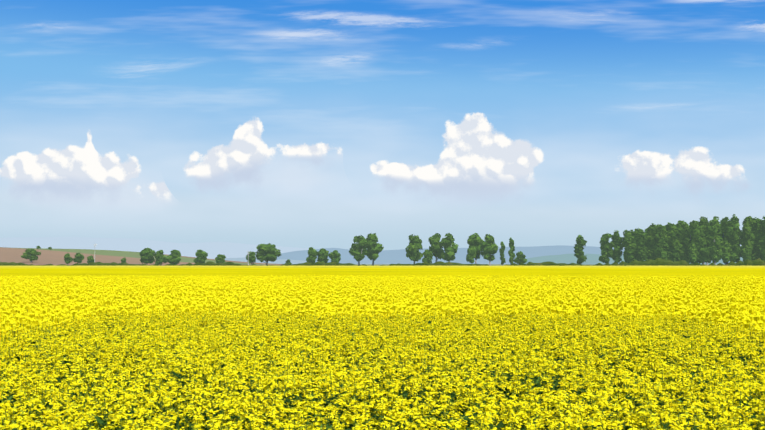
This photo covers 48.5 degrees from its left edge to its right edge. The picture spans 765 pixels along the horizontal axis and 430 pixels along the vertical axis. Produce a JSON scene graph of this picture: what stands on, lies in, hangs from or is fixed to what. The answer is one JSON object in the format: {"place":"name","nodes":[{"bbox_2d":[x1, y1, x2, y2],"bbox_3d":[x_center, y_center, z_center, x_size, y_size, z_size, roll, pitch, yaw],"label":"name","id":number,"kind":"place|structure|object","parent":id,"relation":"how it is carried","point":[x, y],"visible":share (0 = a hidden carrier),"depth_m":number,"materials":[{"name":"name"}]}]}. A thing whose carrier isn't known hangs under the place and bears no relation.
{"place":"outdoors","nodes":[
{"label":"outdoors","id":0,"kind":"place"},
{"bbox_2d":[0,247,281,265],"bbox_3d":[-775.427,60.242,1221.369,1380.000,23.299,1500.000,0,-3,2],"label":"hill","id":1,"kind":"structure","parent":0,"point":[54,257],"depth_m":828.08,"materials":[{"name":"soil"}]},
{"bbox_2d":[21,248,40,262],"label":"tree","id":2,"kind":"object","parent":1,"relation":"on","point":[30,254],"visible":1,"depth_m":643.84,"materials":[{"name":"green plant"}]},
{"bbox_2d":[64,253,73,264],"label":"tree","id":3,"kind":"object","parent":1,"relation":"on","point":[67,259],"visible":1,"depth_m":604.35,"materials":[{"name":"green plant"}]},
{"bbox_2d":[73,253,83,262],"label":"tree","id":4,"kind":"object","parent":1,"relation":"on","point":[79,257],"visible":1,"depth_m":603.89,"materials":[{"name":"green plant"}]},
{"bbox_2d":[0,237,308,258],"bbox_3d":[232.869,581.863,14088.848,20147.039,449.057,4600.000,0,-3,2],"label":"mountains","id":5,"kind":"structure","parent":0,"point":[213,250],"depth_m":13286.37,"materials":[{"name":"blue"}]},
{"bbox_2d":[225,257,306,263],"bbox_3d":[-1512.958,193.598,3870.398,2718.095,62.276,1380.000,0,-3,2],"label":"hill","id":6,"kind":"structure","parent":0,"point":[277,261],"depth_m":3437.11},
{"bbox_2d":[0,266,764,429],"bbox_3d":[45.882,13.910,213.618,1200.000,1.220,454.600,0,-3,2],"label":"rapeseed field","id":7,"kind":"structure","parent":0,"point":[505,271],"depth_m":119.01,"materials":[{"name":"plant"}]},
{"bbox_2d":[0,282,35,285],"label":"rapeseed flowers","id":8,"kind":"object","parent":7,"relation":"on","point":[6,283],"visible":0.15,"depth_m":40.45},
{"bbox_2d":[0,276,50,279],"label":"rapeseed flowers","id":9,"kind":"object","parent":7,"relation":"on","point":[8,278],"visible":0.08,"depth_m":57.45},
{"bbox_2d":[0,288,56,298],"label":"rapeseed flowers","id":10,"kind":"object","parent":7,"relation":"on","point":[25,293],"visible":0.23,"depth_m":29.17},
{"bbox_2d":[0,279,78,284],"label":"rapeseed flowers","id":11,"kind":"object","parent":7,"relation":"on","point":[44,281],"visible":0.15,"depth_m":45.67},
{"bbox_2d":[1,275,90,277],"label":"rapeseed flowers","id":12,"kind":"object","parent":7,"relation":"on","point":[27,276],"visible":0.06,"depth_m":63.53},
{"bbox_2d":[0,304,110,347],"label":"rapeseed flowers","id":13,"kind":"object","parent":7,"relation":"on","point":[9,319],"visible":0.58,"depth_m":16.31,"materials":[{"name":"plant"}]},
{"bbox_2d":[0,284,114,293],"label":"rapeseed flowers","id":14,"kind":"object","parent":7,"relation":"on","point":[20,289],"visible":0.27,"depth_m":33.33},
{"bbox_2d":[0,277,118,281],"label":"rapeseed flowers","id":15,"kind":"object","parent":7,"relation":"on","point":[48,279],"visible":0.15,"depth_m":51.24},
{"bbox_2d":[0,281,157,288],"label":"rapeseed flowers","id":16,"kind":"object","parent":7,"relation":"on","point":[96,285],"visible":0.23,"depth_m":38.69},
{"bbox_2d":[0,294,179,316],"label":"rapeseed flowers","id":17,"kind":"object","parent":7,"relation":"on","point":[55,305],"visible":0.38,"depth_m":21.23,"materials":[{"name":"plant"}]},
{"bbox_2d":[35,276,145,279],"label":"rapeseed flowers","id":18,"kind":"object","parent":7,"relation":"on","point":[99,277],"visible":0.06,"depth_m":57.13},
{"bbox_2d":[0,288,224,302],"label":"rapeseed flowers","id":19,"kind":"object","parent":7,"relation":"on","point":[86,295],"visible":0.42,"depth_m":26.36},
{"bbox_2d":[51,279,182,284],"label":"rapeseed flowers","id":20,"kind":"object","parent":7,"relation":"on","point":[115,281],"visible":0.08,"depth_m":44.82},
{"bbox_2d":[74,275,169,278],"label":"rapeseed flowers","id":21,"kind":"object","parent":7,"relation":"on","point":[94,276],"visible":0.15,"depth_m":63.46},
{"bbox_2d":[86,277,211,282],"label":"rapeseed flowers","id":22,"kind":"object","parent":7,"relation":"on","point":[156,280],"visible":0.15,"depth_m":50.65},
{"bbox_2d":[69,284,257,294],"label":"rapeseed flowers","id":23,"kind":"object","parent":7,"relation":"on","point":[189,289],"visible":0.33,"depth_m":32.80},
{"bbox_2d":[126,276,231,279],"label":"rapeseed flowers","id":24,"kind":"object","parent":7,"relation":"on","point":[182,277],"visible":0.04,"depth_m":57.02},
{"bbox_2d":[158,275,237,277],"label":"rapeseed flowers","id":25,"kind":"object","parent":7,"relation":"on","point":[197,276],"visible":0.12,"depth_m":62.99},
{"bbox_2d":[122,281,276,288],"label":"rapeseed flowers","id":26,"kind":"object","parent":7,"relation":"on","point":[214,285],"visible":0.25,"depth_m":38.32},
{"bbox_2d":[161,280,295,284],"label":"rapeseed flowers","id":27,"kind":"object","parent":7,"relation":"on","point":[224,282],"visible":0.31,"depth_m":44.35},
{"bbox_2d":[192,277,303,282],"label":"rapeseed flowers","id":28,"kind":"object","parent":7,"relation":"on","point":[253,279],"visible":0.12,"depth_m":50.86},
{"bbox_2d":[111,295,396,324],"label":"rapeseed flowers","id":29,"kind":"object","parent":7,"relation":"on","point":[261,306],"visible":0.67,"depth_m":19.77,"materials":[{"name":"plant"}]},
{"bbox_2d":[218,276,316,279],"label":"rapeseed flowers","id":30,"kind":"object","parent":7,"relation":"on","point":[295,278],"visible":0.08,"depth_m":56.75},
{"bbox_2d":[235,274,323,277],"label":"rapeseed flowers","id":31,"kind":"object","parent":7,"relation":"on","point":[288,276],"visible":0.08,"depth_m":62.84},
{"bbox_2d":[186,288,397,303],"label":"rapeseed flowers","id":32,"kind":"object","parent":7,"relation":"on","point":[318,296],"visible":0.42,"depth_m":26.46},
{"bbox_2d":[230,284,399,294],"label":"rapeseed flowers","id":33,"kind":"object","parent":7,"relation":"on","point":[347,289],"visible":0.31,"depth_m":32.47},
{"bbox_2d":[262,281,400,288],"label":"rapeseed flowers","id":34,"kind":"object","parent":7,"relation":"on","point":[371,285],"visible":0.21,"depth_m":38.39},
{"bbox_2d":[280,279,401,285],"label":"rapeseed flowers","id":35,"kind":"object","parent":7,"relation":"on","point":[312,282],"visible":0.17,"depth_m":44.41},
{"bbox_2d":[302,278,400,281],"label":"rapeseed flowers","id":36,"kind":"object","parent":7,"relation":"on","point":[347,280],"visible":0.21,"depth_m":50.87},
{"bbox_2d":[309,276,402,279],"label":"rapeseed flowers","id":37,"kind":"object","parent":7,"relation":"on","point":[352,278],"visible":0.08,"depth_m":56.58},
{"bbox_2d":[319,275,402,278],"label":"rapeseed flowers","id":38,"kind":"object","parent":7,"relation":"on","point":[363,276],"visible":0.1,"depth_m":62.79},
{"bbox_2d":[0,306,764,429],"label":"rapeseed flowers","id":39,"kind":"object","parent":7,"relation":"on","point":[251,372],"visible":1,"depth_m":8.68,"materials":[{"name":"plant"}]},
{"bbox_2d":[403,275,487,278],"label":"rapeseed flowers","id":40,"kind":"object","parent":7,"relation":"on","point":[410,276],"visible":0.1,"depth_m":62.31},
{"bbox_2d":[402,276,494,279],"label":"rapeseed flowers","id":41,"kind":"object","parent":7,"relation":"on","point":[425,278],"visible":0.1,"depth_m":56.98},
{"bbox_2d":[402,277,506,282],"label":"rapeseed flowers","id":42,"kind":"object","parent":7,"relation":"on","point":[434,280],"visible":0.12,"depth_m":50.12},
{"bbox_2d":[401,279,520,285],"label":"rapeseed flowers","id":43,"kind":"object","parent":7,"relation":"on","point":[463,281],"visible":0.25,"depth_m":44.27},
{"bbox_2d":[400,281,540,288],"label":"rapeseed flowers","id":44,"kind":"object","parent":7,"relation":"on","point":[493,285],"visible":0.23,"depth_m":38.21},
{"bbox_2d":[399,284,569,294],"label":"rapeseed flowers","id":45,"kind":"object","parent":7,"relation":"on","point":[472,289],"visible":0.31,"depth_m":32.38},
{"bbox_2d":[396,288,601,302],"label":"rapeseed flowers","id":46,"kind":"object","parent":7,"relation":"on","point":[488,296],"visible":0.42,"depth_m":26.32,"materials":[{"name":"plant"}]},
{"bbox_2d":[486,275,569,278],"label":"rapeseed flowers","id":47,"kind":"object","parent":7,"relation":"on","point":[539,276],"visible":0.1,"depth_m":62.56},
{"bbox_2d":[392,295,679,324],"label":"rapeseed flowers","id":48,"kind":"object","parent":7,"relation":"on","point":[577,308],"visible":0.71,"depth_m":19.60,"materials":[{"name":"plant"}]},
{"bbox_2d":[493,276,587,279],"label":"rapeseed flowers","id":49,"kind":"object","parent":7,"relation":"on","point":[550,278],"visible":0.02,"depth_m":55.73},
{"bbox_2d":[498,277,613,282],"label":"rapeseed flowers","id":50,"kind":"object","parent":7,"relation":"on","point":[553,280],"visible":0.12,"depth_m":50.24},
{"bbox_2d":[513,279,641,285],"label":"rapeseed flowers","id":51,"kind":"object","parent":7,"relation":"on","point":[561,282],"visible":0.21,"depth_m":44.26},
{"bbox_2d":[528,281,684,288],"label":"rapeseed flowers","id":52,"kind":"object","parent":7,"relation":"on","point":[591,285],"visible":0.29,"depth_m":38.23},
{"bbox_2d":[561,275,654,278],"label":"rapeseed flowers","id":53,"kind":"object","parent":7,"relation":"on","point":[626,276],"visible":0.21,"depth_m":62.35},
{"bbox_2d":[576,276,683,280],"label":"rapeseed flowers","id":54,"kind":"object","parent":7,"relation":"on","point":[599,278],"visible":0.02,"depth_m":56.44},
{"bbox_2d":[545,284,730,294],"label":"rapeseed flowers","id":55,"kind":"object","parent":7,"relation":"on","point":[679,290],"visible":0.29,"depth_m":32.47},
{"bbox_2d":[598,277,717,281],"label":"rapeseed flowers","id":56,"kind":"object","parent":7,"relation":"on","point":[645,280],"visible":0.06,"depth_m":50.20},
{"bbox_2d":[577,289,764,302],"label":"rapeseed flowers","id":57,"kind":"object","parent":7,"relation":"on","point":[635,296],"visible":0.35,"depth_m":26.58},
{"bbox_2d":[616,295,764,318],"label":"rapeseed flowers","id":58,"kind":"object","parent":7,"relation":"on","point":[731,306],"visible":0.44,"depth_m":20.76,"materials":[{"name":"plant"}]},
{"bbox_2d":[618,279,763,285],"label":"rapeseed flowers","id":59,"kind":"object","parent":7,"relation":"on","point":[676,282],"visible":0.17,"depth_m":44.25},
{"bbox_2d":[643,275,741,278],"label":"rapeseed flowers","id":60,"kind":"object","parent":7,"relation":"on","point":[703,276],"depth_m":62.23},
{"bbox_2d":[649,281,764,288],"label":"rapeseed flowers","id":61,"kind":"object","parent":7,"relation":"on","point":[686,286],"visible":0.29,"depth_m":38.33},
{"bbox_2d":[667,276,764,280],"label":"rapeseed flowers","id":62,"kind":"object","parent":7,"relation":"on","point":[720,277],"visible":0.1,"depth_m":56.16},
{"bbox_2d":[682,309,764,344],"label":"rapeseed flowers","id":63,"kind":"object","parent":7,"relation":"on","point":[758,321],"visible":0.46,"depth_m":16.12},
{"bbox_2d":[690,277,763,281],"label":"rapeseed flowers","id":64,"kind":"object","parent":7,"relation":"on","point":[739,280],"visible":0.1,"depth_m":50.43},
{"bbox_2d":[691,284,764,294],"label":"rapeseed flowers","id":65,"kind":"object","parent":7,"relation":"on","point":[752,288],"visible":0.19,"depth_m":33.01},
{"bbox_2d":[729,279,764,283],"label":"rapeseed flowers","id":66,"kind":"object","parent":7,"relation":"on","point":[761,282],"visible":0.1,"depth_m":45.54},
{"bbox_2d":[0,258,764,265],"bbox_3d":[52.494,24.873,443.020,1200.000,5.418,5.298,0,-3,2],"label":"flower field","id":67,"kind":"structure","parent":0,"point":[664,262],"depth_m":441.82,"materials":[{"name":"plant"}]},
{"bbox_2d":[0,0,764,249],"label":"sky","id":68,"kind":"structure","parent":0,"point":[317,124],"materials":[{"name":"blue"}]},
{"bbox_2d":[277,245,624,263],"bbox_3d":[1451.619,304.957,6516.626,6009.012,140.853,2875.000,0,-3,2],"label":"blue hills","id":69,"kind":"structure","parent":0,"point":[392,256],"depth_m":5697.27,"materials":[{"name":"blue"}]},
{"bbox_2d":[355,264,724,265],"bbox_3d":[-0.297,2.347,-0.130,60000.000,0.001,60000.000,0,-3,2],"label":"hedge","id":70,"kind":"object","parent":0,"point":[488,264],"depth_m":1837.35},
{"bbox_2d":[87,255,93,263],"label":"tree","id":71,"kind":"object","parent":70,"relation":"on","point":[90,259],"visible":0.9,"depth_m":563.60,"materials":[{"name":"green plant"}]},
{"bbox_2d":[139,248,155,264],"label":"tree","id":72,"kind":"object","parent":70,"relation":"on","point":[147,255],"visible":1,"depth_m":501.33,"materials":[{"name":"green plant"}]},
{"bbox_2d":[154,250,166,265],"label":"tree","id":73,"kind":"object","parent":70,"relation":"on","point":[159,257],"visible":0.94,"depth_m":506.54,"materials":[{"name":"green plant"}]},
{"bbox_2d":[164,250,180,263],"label":"tree","id":74,"kind":"object","parent":70,"relation":"on","point":[174,257],"visible":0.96,"depth_m":499.43,"materials":[{"name":"green plant"}]},
{"bbox_2d":[193,250,207,262],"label":"tree","id":75,"kind":"object","parent":70,"relation":"on","point":[201,255],"visible":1,"depth_m":500.42,"materials":[{"name":"green plant"}]},
{"bbox_2d":[215,254,225,262],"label":"tree","id":76,"kind":"object","parent":70,"relation":"on","point":[219,258],"visible":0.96,"depth_m":500.75,"materials":[{"name":"green plant"}]},
{"bbox_2d":[246,251,255,264],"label":"tree","id":77,"kind":"object","parent":70,"relation":"on","point":[252,258],"visible":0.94,"depth_m":505.72,"materials":[{"name":"green plant"}]},
{"bbox_2d":[254,243,280,264],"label":"tree","id":78,"kind":"object","parent":70,"relation":"on","point":[266,252],"visible":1,"depth_m":498.02,"materials":[{"name":"green plant"}]},
{"bbox_2d":[306,247,317,262],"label":"tree","id":79,"kind":"object","parent":70,"relation":"on","point":[312,254],"visible":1,"depth_m":499.08,"materials":[{"name":"green plant"}]},
{"bbox_2d":[317,248,329,262],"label":"tree","id":80,"kind":"object","parent":70,"relation":"on","point":[323,254],"visible":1,"depth_m":503.69,"materials":[{"name":"green plant"}]},
{"bbox_2d":[329,250,340,262],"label":"tree","id":81,"kind":"object","parent":70,"relation":"on","point":[334,255],"visible":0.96,"depth_m":499.24,"materials":[{"name":"green plant"}]},
{"bbox_2d":[349,235,367,264],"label":"tree","id":82,"kind":"object","parent":70,"relation":"on","point":[358,252],"visible":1,"depth_m":497.57,"materials":[{"name":"green plant"}]},
{"bbox_2d":[366,233,383,264],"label":"tree","id":83,"kind":"object","parent":70,"relation":"on","point":[374,249],"visible":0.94,"depth_m":502.34,"materials":[{"name":"green plant"}]},
{"bbox_2d":[405,234,422,263],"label":"tree","id":84,"kind":"object","parent":70,"relation":"on","point":[413,248],"visible":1,"depth_m":496.93,"materials":[{"name":"green plant"}]},
{"bbox_2d":[422,249,433,262],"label":"tree","id":85,"kind":"object","parent":70,"relation":"on","point":[428,254],"visible":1,"depth_m":492.22,"materials":[{"name":"green plant"}]},
{"bbox_2d":[429,233,443,261],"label":"tree","id":86,"kind":"object","parent":70,"relation":"on","point":[436,248],"visible":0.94,"depth_m":501.85,"materials":[{"name":"green plant"}]},
{"bbox_2d":[440,233,458,261],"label":"tree","id":87,"kind":"object","parent":70,"relation":"on","point":[450,247],"visible":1,"depth_m":496.88,"materials":[{"name":"green plant"}]},
{"bbox_2d":[466,245,475,262],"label":"tree","id":88,"kind":"object","parent":70,"relation":"on","point":[471,254],"visible":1,"depth_m":491.66,"materials":[{"name":"green plant"}]},
{"bbox_2d":[467,233,483,263],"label":"tree","id":89,"kind":"object","parent":70,"relation":"on","point":[475,241],"visible":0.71,"depth_m":498.32,"materials":[{"name":"green plant"}]},
{"bbox_2d":[480,234,497,265],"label":"tree","id":90,"kind":"object","parent":70,"relation":"on","point":[490,248],"visible":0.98,"depth_m":496.23,"materials":[{"name":"green plant"}]},
{"bbox_2d":[499,242,505,265],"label":"tree","id":91,"kind":"object","parent":70,"relation":"on","point":[501,251],"visible":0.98,"depth_m":497.09,"materials":[{"name":"green plant"}]},
{"bbox_2d":[508,237,515,263],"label":"tree","id":92,"kind":"object","parent":70,"relation":"on","point":[512,255],"visible":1,"depth_m":499.74,"materials":[{"name":"green plant"}]},
{"bbox_2d":[513,251,527,263],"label":"tree","id":93,"kind":"object","parent":70,"relation":"on","point":[520,258],"visible":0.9,"depth_m":493.64,"materials":[{"name":"green plant"}]},
{"bbox_2d":[574,235,586,263],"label":"tree","id":94,"kind":"object","parent":70,"relation":"on","point":[581,242],"visible":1,"depth_m":494.47,"materials":[{"name":"green plant"}]},
{"bbox_2d":[599,233,614,262],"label":"poplar","id":95,"kind":"object","parent":70,"relation":"on","point":[606,246],"visible":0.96,"depth_m":467.86,"materials":[{"name":"green plant"}]},
{"bbox_2d":[611,230,622,262],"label":"poplar","id":96,"kind":"object","parent":70,"relation":"on","point":[617,251],"visible":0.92,"depth_m":467.73,"materials":[{"name":"green plant"}]},
{"bbox_2d":[620,230,636,262],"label":"poplar","id":97,"kind":"object","parent":70,"relation":"on","point":[629,248],"visible":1,"depth_m":462.47,"materials":[{"name":"green plant"}]},
{"bbox_2d":[631,231,636,260],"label":"poplar","id":98,"kind":"object","parent":70,"relation":"on","point":[633,237],"visible":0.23,"depth_m":484.90,"materials":[{"name":"green plant"}]},
{"bbox_2d":[631,228,648,260],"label":"poplar","id":99,"kind":"object","parent":70,"relation":"on","point":[639,243],"visible":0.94,"depth_m":464.48,"materials":[{"name":"green plant"}]},
{"bbox_2d":[643,223,657,259],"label":"poplar","id":100,"kind":"object","parent":70,"relation":"on","point":[650,253],"visible":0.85,"depth_m":465.82,"materials":[{"name":"green plant"}]},
{"bbox_2d":[653,224,668,259],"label":"poplar","id":101,"kind":"object","parent":70,"relation":"on","point":[660,243],"visible":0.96,"depth_m":462.08,"materials":[{"name":"green plant"}]},
{"bbox_2d":[665,222,679,260],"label":"poplar","id":102,"kind":"object","parent":70,"relation":"on","point":[672,249],"visible":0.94,"depth_m":466.13,"materials":[{"name":"green plant"}]},
{"bbox_2d":[675,221,689,259],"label":"poplar","id":103,"kind":"object","parent":70,"relation":"on","point":[681,235],"visible":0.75,"depth_m":467.67,"materials":[{"name":"green plant"}]},
{"bbox_2d":[684,224,690,263],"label":"poplar","id":104,"kind":"object","parent":70,"relation":"on","point":[687,258],"visible":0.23,"depth_m":510.34,"materials":[{"name":"green plant"}]},
{"bbox_2d":[684,220,699,263],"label":"poplar","id":105,"kind":"object","parent":70,"relation":"on","point":[690,243],"visible":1,"depth_m":462.78,"materials":[{"name":"green plant"}]},
{"bbox_2d":[696,216,709,263],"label":"poplar","id":106,"kind":"object","parent":70,"relation":"on","point":[703,249],"visible":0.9,"depth_m":463.03,"materials":[{"name":"green plant"}]},
{"bbox_2d":[704,217,710,264],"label":"poplar","id":107,"kind":"object","parent":70,"relation":"on","point":[709,257],"visible":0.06,"depth_m":485.80,"materials":[{"name":"green plant"}]},
{"bbox_2d":[706,216,722,263],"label":"poplar","id":108,"kind":"object","parent":70,"relation":"on","point":[716,245],"visible":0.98,"depth_m":460.56,"materials":[{"name":"green plant"}]},
{"bbox_2d":[711,221,720,262],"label":"poplar","id":109,"kind":"object","parent":70,"relation":"on","point":[718,229],"visible":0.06,"depth_m":485.99,"materials":[{"name":"green plant"}]},
{"bbox_2d":[717,217,733,263],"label":"poplar","id":110,"kind":"object","parent":70,"relation":"on","point":[727,232],"visible":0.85,"depth_m":466.57,"materials":[{"name":"green plant"}]},
{"bbox_2d":[728,220,740,261],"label":"poplar","id":111,"kind":"object","parent":70,"relation":"on","point":[730,246],"visible":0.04,"depth_m":482.92,"materials":[{"name":"green plant"}]},
{"bbox_2d":[729,214,743,261],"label":"poplar","id":112,"kind":"object","parent":70,"relation":"on","point":[736,247],"visible":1,"depth_m":466.01,"materials":[{"name":"green plant"}]},
{"bbox_2d":[739,216,753,261],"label":"poplar","id":113,"kind":"object","parent":70,"relation":"on","point":[746,242],"visible":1,"depth_m":463.90,"materials":[{"name":"green plant"}]},
{"bbox_2d":[751,217,764,259],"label":"poplar","id":114,"kind":"object","parent":70,"relation":"on","point":[758,232],"visible":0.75,"depth_m":466.67,"materials":[{"name":"green plant"}]},
{"bbox_2d":[760,216,764,260],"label":"poplar","id":115,"kind":"object","parent":70,"relation":"on","point":[762,251],"visible":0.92,"depth_m":462.84,"materials":[{"name":"green plant"}]},
{"bbox_2d":[516,253,742,263],"bbox_3d":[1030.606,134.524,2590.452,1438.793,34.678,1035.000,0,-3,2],"label":"hill","id":116,"kind":"structure","parent":0,"point":[572,258],"depth_m":2281.28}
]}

